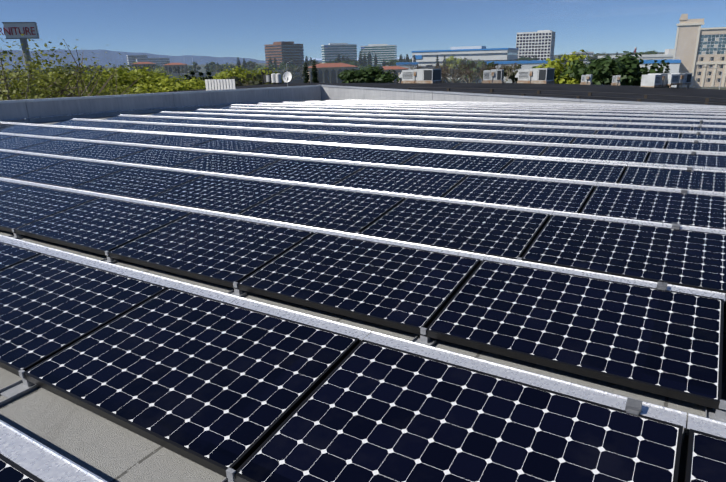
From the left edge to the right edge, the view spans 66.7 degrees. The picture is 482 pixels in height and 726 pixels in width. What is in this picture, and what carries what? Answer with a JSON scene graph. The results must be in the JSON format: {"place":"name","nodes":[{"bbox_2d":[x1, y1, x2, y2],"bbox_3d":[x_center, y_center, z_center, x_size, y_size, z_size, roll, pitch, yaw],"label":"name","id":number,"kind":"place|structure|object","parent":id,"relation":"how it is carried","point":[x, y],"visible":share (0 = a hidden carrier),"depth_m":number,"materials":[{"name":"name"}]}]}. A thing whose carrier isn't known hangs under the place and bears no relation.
{"place":"outdoors","nodes":[
{"label":"outdoors","id":0,"kind":"place"},
{"bbox_2d":[126,55,147,69],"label":"block","id":1,"kind":"structure","parent":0,"point":[133,58],"depth_m":1316.62,"materials":[{"name":"grey"}]},
{"bbox_2d":[132,62,156,70],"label":"tile roof house","id":2,"kind":"structure","parent":0,"point":[142,64],"depth_m":460.00,"materials":[{"name":"beige paint"}]},
{"bbox_2d":[136,58,169,66],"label":"block","id":3,"kind":"structure","parent":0,"point":[157,62],"depth_m":1067.32,"materials":[{"name":"grey"}]},
{"bbox_2d":[162,63,187,73],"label":"tile roof house","id":4,"kind":"structure","parent":0,"point":[169,66],"depth_m":423.26,"materials":[{"name":"beige paint"}]},
{"bbox_2d":[0,49,411,69],"bbox_3d":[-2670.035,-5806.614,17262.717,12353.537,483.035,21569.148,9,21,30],"label":"hills","id":5,"kind":"structure","parent":0,"point":[179,59],"depth_m":12642.76,"materials":[{"name":"blue"}]},
{"bbox_2d":[205,79,235,89],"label":"white roof screen wall","id":6,"kind":"structure","parent":0,"point":[217,84],"depth_m":45.81,"materials":[{"name":"white metal"}]},
{"bbox_2d":[261,69,281,83],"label":"roof tanks and frame","id":7,"kind":"object","parent":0,"point":[274,78],"visible":1,"depth_m":57.18,"materials":[{"name":"white metal"}]},
{"bbox_2d":[307,63,358,82],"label":"building","id":8,"kind":"structure","parent":0,"point":[321,71],"depth_m":281.66,"materials":[{"name":"beige paint"}]},
{"bbox_2d":[0,108,725,481],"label":"roof","id":9,"kind":"structure","parent":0,"point":[100,446],"depth_m":2.81,"materials":[{"name":"grey concrete"}]},
{"bbox_2d":[0,420,106,481],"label":"wind deflector row","id":10,"kind":"object","parent":9,"relation":"on","point":[41,461],"visible":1,"depth_m":2.21,"materials":[{"name":"metal"}]},
{"bbox_2d":[0,369,642,481],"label":"mounting brackets","id":11,"kind":"object","parent":9,"relation":"on","point":[22,386],"visible":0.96,"depth_m":3.01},
{"bbox_2d":[0,242,725,481],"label":"solar panels","id":12,"kind":"object","parent":11,"relation":"on","point":[221,388],"visible":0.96,"depth_m":2.66,"materials":[{"name":"black"}]},
{"bbox_2d":[9,177,679,260],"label":"mounting brackets","id":13,"kind":"object","parent":9,"relation":"on","point":[675,226],"visible":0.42,"depth_m":4.87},
{"bbox_2d":[0,151,725,296],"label":"solar panels","id":14,"kind":"object","parent":13,"relation":"on","point":[688,258],"visible":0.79,"depth_m":5.48,"materials":[{"name":"black"}]},
{"bbox_2d":[0,235,725,450],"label":"wind deflector row","id":15,"kind":"object","parent":9,"relation":"on","point":[696,422],"visible":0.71,"depth_m":2.97,"materials":[{"name":"metal"}]},
{"bbox_2d":[0,177,725,314],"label":"wind deflector row","id":16,"kind":"object","parent":9,"relation":"on","point":[670,287],"visible":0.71,"depth_m":4.59,"materials":[{"name":"metal"}]},
{"bbox_2d":[0,149,725,233],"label":"wind deflector row","id":17,"kind":"object","parent":9,"relation":"on","point":[659,224],"visible":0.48,"depth_m":6.15,"materials":[{"name":"metal"}]},
{"bbox_2d":[0,132,725,196],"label":"wind deflector row","id":18,"kind":"object","parent":9,"relation":"on","point":[701,192],"visible":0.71,"depth_m":7.75,"materials":[{"name":"metal"}]},
{"bbox_2d":[2,122,725,175],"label":"wind deflector row","id":19,"kind":"object","parent":9,"relation":"on","point":[413,150],"visible":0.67,"depth_m":9.20,"materials":[{"name":"metal"}]},
{"bbox_2d":[0,121,725,171],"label":"metal rail","id":20,"kind":"object","parent":19,"relation":"on","point":[511,155],"visible":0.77,"depth_m":9.32,"materials":[{"name":"silver metal"}]},
{"bbox_2d":[8,228,725,422],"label":"mounting brackets","id":21,"kind":"object","parent":9,"relation":"on","point":[717,414],"visible":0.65,"depth_m":3.46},
{"bbox_2d":[0,180,723,409],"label":"solar panels","id":22,"kind":"object","parent":21,"relation":"on","point":[667,343],"visible":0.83,"depth_m":3.87,"materials":[{"name":"black"}]},
{"bbox_2d":[49,120,725,167],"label":"solar panels","id":23,"kind":"object","parent":9,"relation":"on","point":[642,156],"visible":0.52,"depth_m":10.28,"materials":[{"name":"black"}]},
{"bbox_2d":[71,118,725,161],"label":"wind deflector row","id":24,"kind":"object","parent":9,"relation":"on","point":[521,143],"visible":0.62,"depth_m":10.66,"materials":[{"name":"metal"}]},
{"bbox_2d":[102,116,725,151],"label":"solar panels","id":25,"kind":"object","parent":9,"relation":"on","point":[701,146],"visible":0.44,"depth_m":11.72,"materials":[{"name":"black"}]},
{"bbox_2d":[119,114,725,148],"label":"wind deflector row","id":26,"kind":"object","parent":9,"relation":"on","point":[564,134],"visible":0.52,"depth_m":11.99,"materials":[{"name":"metal"}]},
{"bbox_2d":[148,113,725,139],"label":"solar panels","id":27,"kind":"object","parent":9,"relation":"on","point":[585,131],"visible":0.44,"depth_m":13.13,"materials":[{"name":"black"}]},
{"bbox_2d":[160,111,725,137],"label":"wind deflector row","id":28,"kind":"object","parent":9,"relation":"on","point":[602,128],"visible":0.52,"depth_m":13.34,"materials":[{"name":"metal"}]},
{"bbox_2d":[190,110,725,134],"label":"solar panels","id":29,"kind":"object","parent":9,"relation":"on","point":[689,128],"visible":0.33,"depth_m":14.48,"materials":[{"name":"black"}]},
{"bbox_2d":[197,109,725,130],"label":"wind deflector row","id":30,"kind":"object","parent":9,"relation":"on","point":[631,123],"visible":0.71,"depth_m":14.73,"materials":[{"name":"metal"}]},
{"bbox_2d":[217,105,725,124],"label":"solar panels","id":31,"kind":"object","parent":9,"relation":"on","point":[225,107],"visible":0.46,"depth_m":17.45,"materials":[{"name":"black"}]},
{"bbox_2d":[223,108,725,128],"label":"solar panels","id":32,"kind":"object","parent":9,"relation":"on","point":[587,119],"visible":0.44,"depth_m":15.81,"materials":[{"name":"black"}]},
{"bbox_2d":[230,107,725,122],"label":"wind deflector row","id":33,"kind":"object","parent":9,"relation":"on","point":[696,120],"visible":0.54,"depth_m":16.08,"materials":[{"name":"metal"}]},
{"bbox_2d":[232,104,725,119],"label":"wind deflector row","id":34,"kind":"object","parent":9,"relation":"on","point":[643,115],"visible":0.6,"depth_m":17.49,"materials":[{"name":"metal"}]},
{"bbox_2d":[255,104,725,118],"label":"solar panels","id":35,"kind":"object","parent":9,"relation":"on","point":[512,110],"visible":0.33,"depth_m":18.59,"materials":[{"name":"black"}]},
{"bbox_2d":[258,103,725,115],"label":"wind deflector row","id":36,"kind":"object","parent":9,"relation":"on","point":[716,114],"visible":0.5,"depth_m":18.95,"materials":[{"name":"metal"}]},
{"bbox_2d":[282,102,725,112],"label":"wind deflector row","id":37,"kind":"object","parent":9,"relation":"on","point":[516,107],"visible":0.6,"depth_m":20.21,"materials":[{"name":"metal"}]},
{"bbox_2d":[286,103,725,112],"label":"solar panels","id":38,"kind":"object","parent":9,"relation":"on","point":[521,108],"visible":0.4,"depth_m":19.95,"materials":[{"name":"black"}]},
{"bbox_2d":[305,101,725,109],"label":"wind deflector row","id":39,"kind":"object","parent":9,"relation":"on","point":[528,105],"visible":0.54,"depth_m":21.36,"materials":[{"name":"metal"}]},
{"bbox_2d":[318,102,725,110],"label":"solar panels","id":40,"kind":"object","parent":9,"relation":"on","point":[526,106],"visible":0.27,"depth_m":21.48,"materials":[{"name":"black"}]},
{"bbox_2d":[326,100,725,108],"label":"wind deflector row","id":41,"kind":"object","parent":9,"relation":"on","point":[537,104],"visible":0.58,"depth_m":22.70,"materials":[{"name":"metal"}]},
{"bbox_2d":[335,101,718,109],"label":"solar panels","id":42,"kind":"object","parent":9,"relation":"on","point":[553,105],"visible":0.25,"depth_m":22.41,"materials":[{"name":"glass"}]},
{"bbox_2d":[344,100,725,106],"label":"wind deflector row","id":43,"kind":"object","parent":9,"relation":"on","point":[543,103],"visible":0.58,"depth_m":24.07,"materials":[{"name":"metal"}]},
{"bbox_2d":[0,0,725,88],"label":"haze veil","id":44,"kind":"object","parent":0,"point":[369,35],"depth_m":237.58,"materials":[{"name":"blue"}]},
{"bbox_2d":[0,0,725,71],"bbox_3d":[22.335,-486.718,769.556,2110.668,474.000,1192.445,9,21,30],"label":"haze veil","id":45,"kind":"object","parent":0,"point":[339,28],"depth_m":827.48,"materials":[{"name":"blue"}]},
{"bbox_2d":[0,0,725,60],"label":"sky","id":46,"kind":"structure","parent":0,"point":[331,11],"materials":[{"name":"blue"}]},
{"bbox_2d":[7,52,725,92],"bbox_3d":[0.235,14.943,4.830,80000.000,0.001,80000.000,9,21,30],"label":"terrain","id":47,"kind":"structure","parent":0,"point":[450,80],"depth_m":2460.74,"materials":[{"name":"green plant"}]},
{"bbox_2d":[0,22,39,85],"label":"pole sign","id":48,"kind":"object","parent":47,"relation":"on","point":[13,30],"visible":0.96,"depth_m":50.26,"materials":[{"name":"white"}]},
{"bbox_2d":[0,53,134,100],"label":"sparse tree","id":49,"kind":"object","parent":47,"relation":"on","point":[96,88],"depth_m":51.71,"materials":[{"name":"green plant"}]},
{"bbox_2d":[38,66,117,95],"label":"bush","id":50,"kind":"object","parent":47,"relation":"on","point":[66,79],"depth_m":66.84,"materials":[{"name":"green plant"}]},
{"bbox_2d":[42,65,132,94],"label":"bush","id":51,"kind":"object","parent":47,"relation":"on","point":[124,88],"depth_m":75.07,"materials":[{"name":"green plant"}]},
{"bbox_2d":[0,30,175,100],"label":"bush","id":52,"kind":"object","parent":47,"relation":"on","point":[30,92],"visible":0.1,"depth_m":38.13,"materials":[{"name":"green plant"}]},
{"bbox_2d":[81,60,160,93],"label":"bush","id":53,"kind":"object","parent":47,"relation":"on","point":[131,74],"visible":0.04,"depth_m":82.19,"materials":[{"name":"green plant"}]},
{"bbox_2d":[122,62,173,91],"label":"bush","id":54,"kind":"object","parent":47,"relation":"on","point":[154,76],"visible":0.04,"depth_m":88.02,"materials":[{"name":"green plant"}]},
{"bbox_2d":[151,67,170,73],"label":"yellow tree","id":55,"kind":"object","parent":47,"relation":"on","point":[160,70],"depth_m":360.56,"materials":[{"name":"green plant"}]},
{"bbox_2d":[126,72,205,93],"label":"bush","id":56,"kind":"object","parent":47,"relation":"on","point":[169,84],"visible":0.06,"depth_m":81.49,"materials":[{"name":"green plant"}]},
{"bbox_2d":[173,67,196,81],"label":"olive tree","id":57,"kind":"object","parent":47,"relation":"on","point":[185,71],"depth_m":367.64,"materials":[{"name":"green plant"}]},
{"bbox_2d":[180,74,205,89],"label":"bush","id":58,"kind":"object","parent":47,"relation":"on","point":[194,81],"depth_m":89.52,"materials":[{"name":"green plant"}]},
{"bbox_2d":[188,62,200,72],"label":"broad tree","id":59,"kind":"object","parent":47,"relation":"on","point":[195,64],"depth_m":627.17,"materials":[{"name":"green plant"}]},
{"bbox_2d":[197,63,260,85],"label":"bush","id":60,"kind":"object","parent":47,"relation":"on","point":[238,73],"visible":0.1,"depth_m":114.78,"materials":[{"name":"green plant"}]},
{"bbox_2d":[220,68,264,85],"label":"bush","id":61,"kind":"object","parent":47,"relation":"on","point":[258,76],"visible":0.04,"depth_m":98.65,"materials":[{"name":"green plant"}]},
{"bbox_2d":[246,62,261,69],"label":"olive tree","id":62,"kind":"object","parent":47,"relation":"on","point":[254,65],"depth_m":606.91,"materials":[{"name":"green plant"}]},
{"bbox_2d":[227,69,282,86],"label":"bush","id":63,"kind":"object","parent":47,"relation":"on","point":[249,79],"visible":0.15,"depth_m":97.66,"materials":[{"name":"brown plant"}]},
{"bbox_2d":[252,67,286,83],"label":"bush","id":64,"kind":"object","parent":47,"relation":"on","point":[263,71],"depth_m":131.74,"materials":[{"name":"green plant"}]},
{"bbox_2d":[0,63,562,94],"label":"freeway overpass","id":65,"kind":"object","parent":47,"relation":"on","point":[213,73],"depth_m":328.15,"materials":[{"name":"concrete"}]},
{"bbox_2d":[264,41,303,66],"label":"office building","id":66,"kind":"structure","parent":47,"relation":"on","point":[291,47],"depth_m":829.91,"materials":[{"name":"brown glass"}]},
{"bbox_2d":[274,63,301,70],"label":"broad tree","id":67,"kind":"object","parent":47,"relation":"on","point":[284,66],"depth_m":414.66,"materials":[{"name":"green plant"}]},
{"bbox_2d":[281,65,304,79],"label":"olive tree","id":68,"kind":"object","parent":47,"relation":"on","point":[297,76],"depth_m":311.90,"materials":[{"name":"green plant"}]},
{"bbox_2d":[302,62,309,82],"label":"conifer tree","id":69,"kind":"object","parent":47,"relation":"on","point":[306,76],"visible":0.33,"depth_m":228.03,"materials":[{"name":"green plant"}]},
{"bbox_2d":[311,61,318,82],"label":"conifer tree","id":70,"kind":"object","parent":47,"relation":"on","point":[314,76],"visible":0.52,"depth_m":238.00,"materials":[{"name":"green plant"}]},
{"bbox_2d":[321,43,356,62],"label":"office building","id":71,"kind":"structure","parent":47,"relation":"on","point":[345,53],"depth_m":933.82,"materials":[{"name":"blue"}]},
{"bbox_2d":[0,85,720,122],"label":"parapet walls","id":72,"kind":"structure","parent":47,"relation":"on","point":[19,109],"depth_m":24.75,"materials":[{"name":"concrete"}]},
{"bbox_2d":[0,100,318,120],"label":"wall conduit","id":73,"kind":"object","parent":72,"relation":"attached to","point":[143,109],"depth_m":21.73,"materials":[{"name":"grey metal"}]},
{"bbox_2d":[283,71,291,85],"bbox_3d":[-4.068,-8.493,29.859,0.474,1.303,0.535,-6,19,-14],"label":"satellite dish","id":74,"kind":"object","parent":72,"relation":"attached to","point":[287,76],"visible":0.85,"depth_m":29.89,"materials":[{"name":"white metal"}]},
{"bbox_2d":[358,51,364,66],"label":"conifer tree","id":75,"kind":"object","parent":47,"relation":"on","point":[360,59],"depth_m":554.67,"materials":[{"name":"green plant"}]},
{"bbox_2d":[337,65,399,82],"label":"bush","id":76,"kind":"object","parent":47,"relation":"on","point":[372,74],"visible":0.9,"depth_m":199.06,"materials":[{"name":"green plant"}]},
{"bbox_2d":[361,44,396,65],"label":"building","id":77,"kind":"structure","parent":47,"relation":"on","point":[378,54],"depth_m":1009.97,"materials":[{"name":"blue"}]},
{"bbox_2d":[385,59,402,65],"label":"broad tree","id":78,"kind":"object","parent":47,"relation":"on","point":[392,61],"depth_m":667.91,"materials":[{"name":"green plant"}]},
{"bbox_2d":[396,62,417,69],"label":"building","id":79,"kind":"structure","parent":47,"relation":"on","point":[404,65],"depth_m":346.64,"materials":[{"name":"blue"}]},
{"bbox_2d":[404,62,446,79],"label":"bare tree","id":80,"kind":"object","parent":47,"relation":"on","point":[417,67],"visible":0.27,"depth_m":172.63,"materials":[{"name":"brown plant"}]},
{"bbox_2d":[144,83,725,105],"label":"parapet wall","id":81,"kind":"structure","parent":47,"relation":"on","point":[697,92],"depth_m":38.23,"materials":[{"name":"grey concrete"}]},
{"bbox_2d":[399,68,441,82],"bbox_3d":[5.177,-14.939,50.569,3.778,1.684,1.640,13,23,37],"label":"rooftop hvac unit","id":82,"kind":"object","parent":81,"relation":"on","point":[430,75],"visible":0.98,"depth_m":49.66,"materials":[{"name":"metal"}]},
{"bbox_2d":[482,69,503,82],"bbox_3d":[11.237,-14.016,47.543,1.635,1.555,1.440,6,19,20],"label":"rooftop hvac unit","id":83,"kind":"object","parent":81,"relation":"on","point":[494,76],"visible":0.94,"depth_m":46.94,"materials":[{"name":"metal"}]},
{"bbox_2d":[515,68,554,83],"bbox_3d":[14.430,-13.743,46.500,2.888,1.648,1.640,14,24,40],"label":"rooftop hvac unit","id":84,"kind":"object","parent":81,"relation":"on","point":[540,75],"visible":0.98,"depth_m":45.72,"materials":[{"name":"metal"}]},
{"bbox_2d":[407,87,725,104],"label":"black roof conduits","id":85,"kind":"object","parent":81,"relation":"attached to","point":[706,102],"visible":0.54,"depth_m":31.29,"materials":[{"name":"grey metal"}]},
{"bbox_2d":[580,74,592,84],"bbox_3d":[17.735,-12.637,43.788,0.784,1.206,0.940,9,21,29],"label":"rooftop hvac unit","id":86,"kind":"object","parent":81,"relation":"attached to","point":[586,79],"visible":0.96,"depth_m":43.44,"materials":[{"name":"white metal"}]},
{"bbox_2d":[611,75,620,85],"bbox_3d":[19.738,-12.357,43.038,0.657,1.194,0.840,7,20,24],"label":"rooftop hvac unit","id":87,"kind":"object","parent":81,"relation":"attached to","point":[616,80],"visible":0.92,"depth_m":42.69,"materials":[{"name":"white metal"}]},
{"bbox_2d":[640,73,670,87],"bbox_3d":[21.566,-11.692,40.611,1.502,1.304,1.290,-8,19,-20],"label":"rooftop hvac unit","id":88,"kind":"object","parent":81,"relation":"on","point":[653,80],"visible":0.88,"depth_m":40.15,"materials":[{"name":"metal"}]},
{"bbox_2d":[666,72,692,87],"bbox_3d":[22.956,-11.668,40.539,1.647,1.373,1.390,-4,18,-8],"label":"rooftop hvac unit","id":89,"kind":"object","parent":81,"relation":"on","point":[681,78],"visible":0.85,"depth_m":39.91,"materials":[{"name":"metal"}]},
{"bbox_2d":[421,61,482,82],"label":"bare tree","id":90,"kind":"object","parent":47,"relation":"on","point":[465,66],"visible":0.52,"depth_m":170.47,"materials":[{"name":"brown plant"}]},
{"bbox_2d":[440,56,463,82],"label":"yellow tree","id":91,"kind":"object","parent":47,"relation":"on","point":[459,60],"depth_m":287.56,"materials":[{"name":"green plant"}]},
{"bbox_2d":[431,61,484,82],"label":"bare tree","id":92,"kind":"object","parent":47,"relation":"on","point":[447,76],"visible":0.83,"depth_m":162.42,"materials":[{"name":"brown plant"}]},
{"bbox_2d":[412,46,518,78],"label":"building","id":93,"kind":"structure","parent":47,"relation":"on","point":[430,56],"depth_m":410.62,"materials":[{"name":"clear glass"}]},
{"bbox_2d":[451,57,479,81],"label":"olive tree","id":94,"kind":"object","parent":47,"relation":"on","point":[464,62],"depth_m":260.86,"materials":[{"name":"green plant"}]},
{"bbox_2d":[460,60,487,82],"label":"broad tree","id":95,"kind":"object","parent":47,"relation":"on","point":[473,69],"depth_m":250.27,"materials":[{"name":"green plant"}]},
{"bbox_2d":[451,61,505,82],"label":"bare tree","id":96,"kind":"object","parent":47,"relation":"on","point":[481,72],"visible":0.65,"depth_m":158.58,"materials":[{"name":"brown plant"}]},
{"bbox_2d":[492,62,517,82],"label":"bare tree","id":97,"kind":"object","parent":47,"relation":"on","point":[507,70],"visible":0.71,"depth_m":216.37,"materials":[{"name":"brown plant"}]},
{"bbox_2d":[501,63,521,82],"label":"olive tree","id":98,"kind":"object","parent":47,"relation":"on","point":[512,76],"visible":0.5,"depth_m":237.34,"materials":[{"name":"green plant"}]},
{"bbox_2d":[478,60,551,82],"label":"annex building","id":99,"kind":"structure","parent":47,"relation":"on","point":[529,66],"depth_m":289.71,"materials":[{"name":"blue"}]},
{"bbox_2d":[516,30,555,59],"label":"white office tower","id":100,"kind":"structure","parent":47,"relation":"on","point":[547,48],"depth_m":619.87,"materials":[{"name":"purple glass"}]},
{"bbox_2d":[536,49,601,84],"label":"yellow tree","id":101,"kind":"object","parent":47,"relation":"on","point":[556,65],"visible":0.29,"depth_m":133.81,"materials":[{"name":"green plant"}]},
{"bbox_2d":[558,60,599,82],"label":"broad tree","id":102,"kind":"object","parent":47,"relation":"on","point":[575,65],"visible":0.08,"depth_m":132.01,"materials":[{"name":"green plant"}]},
{"bbox_2d":[569,51,667,85],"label":"broad tree","id":103,"kind":"object","parent":47,"relation":"on","point":[626,66],"visible":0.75,"depth_m":117.53,"materials":[{"name":"green plant"}]},
{"bbox_2d":[639,59,680,86],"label":"annex building","id":104,"kind":"structure","parent":47,"relation":"on","point":[673,66],"depth_m":240.35,"materials":[{"name":"blue"}]},
{"bbox_2d":[673,14,725,86],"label":"beige hotel","id":105,"kind":"object","parent":47,"relation":"on","point":[710,62],"depth_m":249.91,"materials":[{"name":"paint"}]},
{"bbox_2d":[382,66,409,82],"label":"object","id":106,"kind":"structure","parent":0,"point":[395,69],"depth_m":310.73,"materials":[{"name":"beige paint"}]},
{"bbox_2d":[570,52,593,63],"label":"block","id":107,"kind":"structure","parent":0,"point":[586,54],"depth_m":790.17,"materials":[{"name":"grey"}]},
{"bbox_2d":[598,49,673,60],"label":"pale warehouse","id":108,"kind":"structure","parent":0,"point":[670,54],"depth_m":340.58,"materials":[{"name":"grey"}]},
{"bbox_3d":[-1.957,1.117,1.809,20.722,0.249,1.476,9,21,30],"label":"row of mounting feet","id":109,"kind":"object","parent":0,"visible":0},
{"bbox_2d":[0,454,43,481],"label":"solar panels","id":110,"kind":"object","parent":109,"relation":"on","point":[10,471],"depth_m":2.14,"materials":[{"name":"black"}]},
{"bbox_3d":[3.092,-0.270,5.636,27.058,0.244,1.477,9,21,30],"label":"row of mounting feet","id":111,"kind":"object","parent":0,"visible":0},
{"bbox_2d":[0,134,725,229],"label":"solar panels","id":112,"kind":"object","parent":111,"relation":"on","point":[699,210],"visible":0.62,"depth_m":7.13,"materials":[{"name":"black"}]},
{"bbox_3d":[4.017,-0.664,6.794,27.058,0.240,1.477,9,21,30],"label":"row of mounting feet","id":113,"kind":"object","parent":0,"visible":0},
{"bbox_2d":[0,123,725,191],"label":"solar panels","id":114,"kind":"object","parent":113,"relation":"on","point":[680,179],"visible":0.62,"depth_m":8.80,"materials":[{"name":"blue"}]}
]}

